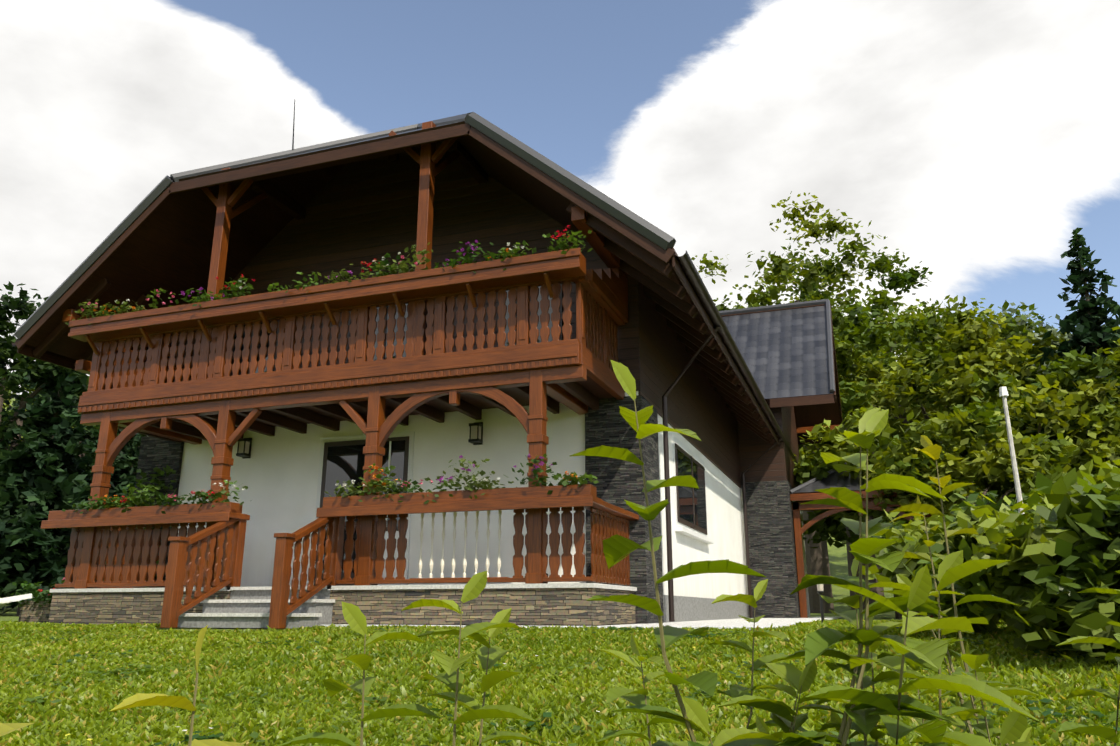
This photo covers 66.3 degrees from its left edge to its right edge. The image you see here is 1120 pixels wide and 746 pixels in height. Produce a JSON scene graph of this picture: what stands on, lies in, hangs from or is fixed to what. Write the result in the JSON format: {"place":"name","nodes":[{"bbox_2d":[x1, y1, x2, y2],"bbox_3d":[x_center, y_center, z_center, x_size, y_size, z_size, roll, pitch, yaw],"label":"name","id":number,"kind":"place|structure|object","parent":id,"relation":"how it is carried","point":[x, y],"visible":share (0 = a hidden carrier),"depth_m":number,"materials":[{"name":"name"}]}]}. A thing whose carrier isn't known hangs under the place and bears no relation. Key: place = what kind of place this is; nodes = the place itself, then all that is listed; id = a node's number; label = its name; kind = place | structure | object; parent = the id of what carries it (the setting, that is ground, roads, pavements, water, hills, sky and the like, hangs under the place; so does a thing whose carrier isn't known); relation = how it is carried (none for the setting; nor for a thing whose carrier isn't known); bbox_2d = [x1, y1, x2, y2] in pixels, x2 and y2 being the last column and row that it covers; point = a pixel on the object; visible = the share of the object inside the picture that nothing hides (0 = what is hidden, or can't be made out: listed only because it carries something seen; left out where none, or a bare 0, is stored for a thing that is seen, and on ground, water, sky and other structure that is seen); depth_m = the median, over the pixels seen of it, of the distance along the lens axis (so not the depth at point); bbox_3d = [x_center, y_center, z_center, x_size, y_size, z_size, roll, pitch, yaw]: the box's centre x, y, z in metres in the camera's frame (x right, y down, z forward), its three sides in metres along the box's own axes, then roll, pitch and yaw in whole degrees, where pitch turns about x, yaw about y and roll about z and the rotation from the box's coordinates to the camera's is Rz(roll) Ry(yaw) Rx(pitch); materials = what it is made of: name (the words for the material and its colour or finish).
{"place":"outdoors","nodes":[
{"label":"outdoors","id":0,"kind":"place"},
{"bbox_2d":[18,142,747,627],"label":"house walls","id":1,"kind":"structure","parent":0,"point":[360,212],"depth_m":13.41,"materials":[{"name":"white paint"}]},
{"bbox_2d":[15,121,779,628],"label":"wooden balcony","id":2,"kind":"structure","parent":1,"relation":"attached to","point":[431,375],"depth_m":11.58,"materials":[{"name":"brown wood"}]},
{"bbox_2d":[10,230,598,608],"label":"box plants","id":3,"kind":"object","parent":2,"relation":"on","point":[138,499],"visible":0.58,"depth_m":11.49,"materials":[{"name":"green plant"}]},
{"bbox_2d":[37,225,577,594],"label":"flowers","id":4,"kind":"object","parent":3,"relation":"on","point":[375,467],"visible":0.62,"depth_m":11.16,"materials":[{"name":"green plant"}]},
{"bbox_2d":[12,99,797,616],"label":"house roof","id":5,"kind":"structure","parent":1,"relation":"on","point":[166,245],"depth_m":13.63,"materials":[{"name":"metal"}]},
{"bbox_2d":[0,398,1114,745],"bbox_3d":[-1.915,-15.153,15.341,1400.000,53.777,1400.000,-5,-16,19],"label":"ground","id":6,"kind":"structure","parent":0,"point":[838,560],"depth_m":31.20,"materials":[{"name":"green plant"}]},
{"bbox_2d":[0,593,34,603],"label":"ladder","id":7,"kind":"object","parent":6,"relation":"on","point":[15,598],"visible":0.83,"depth_m":13.03,"materials":[{"name":"white"}]},
{"bbox_2d":[318,617,840,629],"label":"pavement","id":8,"kind":"structure","parent":6,"relation":"on","point":[762,623],"depth_m":10.55,"materials":[{"name":"grey concrete"}]},
{"bbox_2d":[817,584,823,622],"bbox_3d":[3.585,3.115,11.771,0.129,0.680,0.129,-14,-20,40],"label":"garden lamp","id":9,"kind":"object","parent":6,"relation":"on","point":[820,590],"visible":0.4,"depth_m":11.76,"materials":[{"name":"grey metal"}]},
{"bbox_2d":[858,454,1119,665],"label":"shrub","id":10,"kind":"object","parent":6,"relation":"on","point":[1057,543],"depth_m":5.81,"materials":[{"name":"green plant"}]},
{"bbox_2d":[999,386,1023,513],"bbox_3d":[6.990,2.056,13.040,0.136,3.801,0.133,-5,-16,19],"label":"white pole","id":11,"kind":"object","parent":6,"relation":"on","point":[1003,392],"visible":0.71,"depth_m":13.26,"materials":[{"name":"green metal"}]},
{"bbox_2d":[0,618,1119,745],"bbox_3d":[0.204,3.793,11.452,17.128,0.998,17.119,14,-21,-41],"label":"lawn","id":12,"kind":"structure","parent":0,"point":[1061,677],"depth_m":5.62,"materials":[{"name":"green plant"}]},
{"bbox_2d":[0,191,1119,618],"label":"tree","id":13,"kind":"object","parent":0,"point":[1062,397],"depth_m":31.52,"materials":[{"name":"green plant"}]},
{"bbox_2d":[0,360,1119,745],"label":"plants","id":14,"kind":"object","parent":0,"point":[914,598],"depth_m":2.33,"materials":[{"name":"green plant"}]},
{"bbox_2d":[0,0,1119,394],"label":"sky","id":15,"kind":"structure","parent":0,"point":[975,137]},
{"bbox_2d":[662,325,719,621],"bbox_3d":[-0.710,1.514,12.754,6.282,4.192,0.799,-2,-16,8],"label":"downspout","id":16,"kind":"object","parent":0,"point":[667,496],"visible":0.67,"depth_m":12.65,"materials":[{"name":"metal"}]},
{"bbox_2d":[738,404,809,617],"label":"extension walls","id":17,"kind":"structure","parent":0,"point":[770,480],"depth_m":20.80,"materials":[{"name":"grey stone"}]},
{"bbox_2d":[769,304,932,617],"bbox_3d":[7.879,2.076,22.925,3.680,8.644,6.243,-5,-16,19],"label":"wooden frame","id":18,"kind":"object","parent":17,"relation":"attached to","point":[797,508],"visible":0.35,"depth_m":20.90,"materials":[{"name":"brown wood"}]},
{"bbox_2d":[719,299,874,510],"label":"extension roof","id":19,"kind":"structure","parent":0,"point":[786,350],"depth_m":23.09,"materials":[{"name":"grey tile"}]}
]}

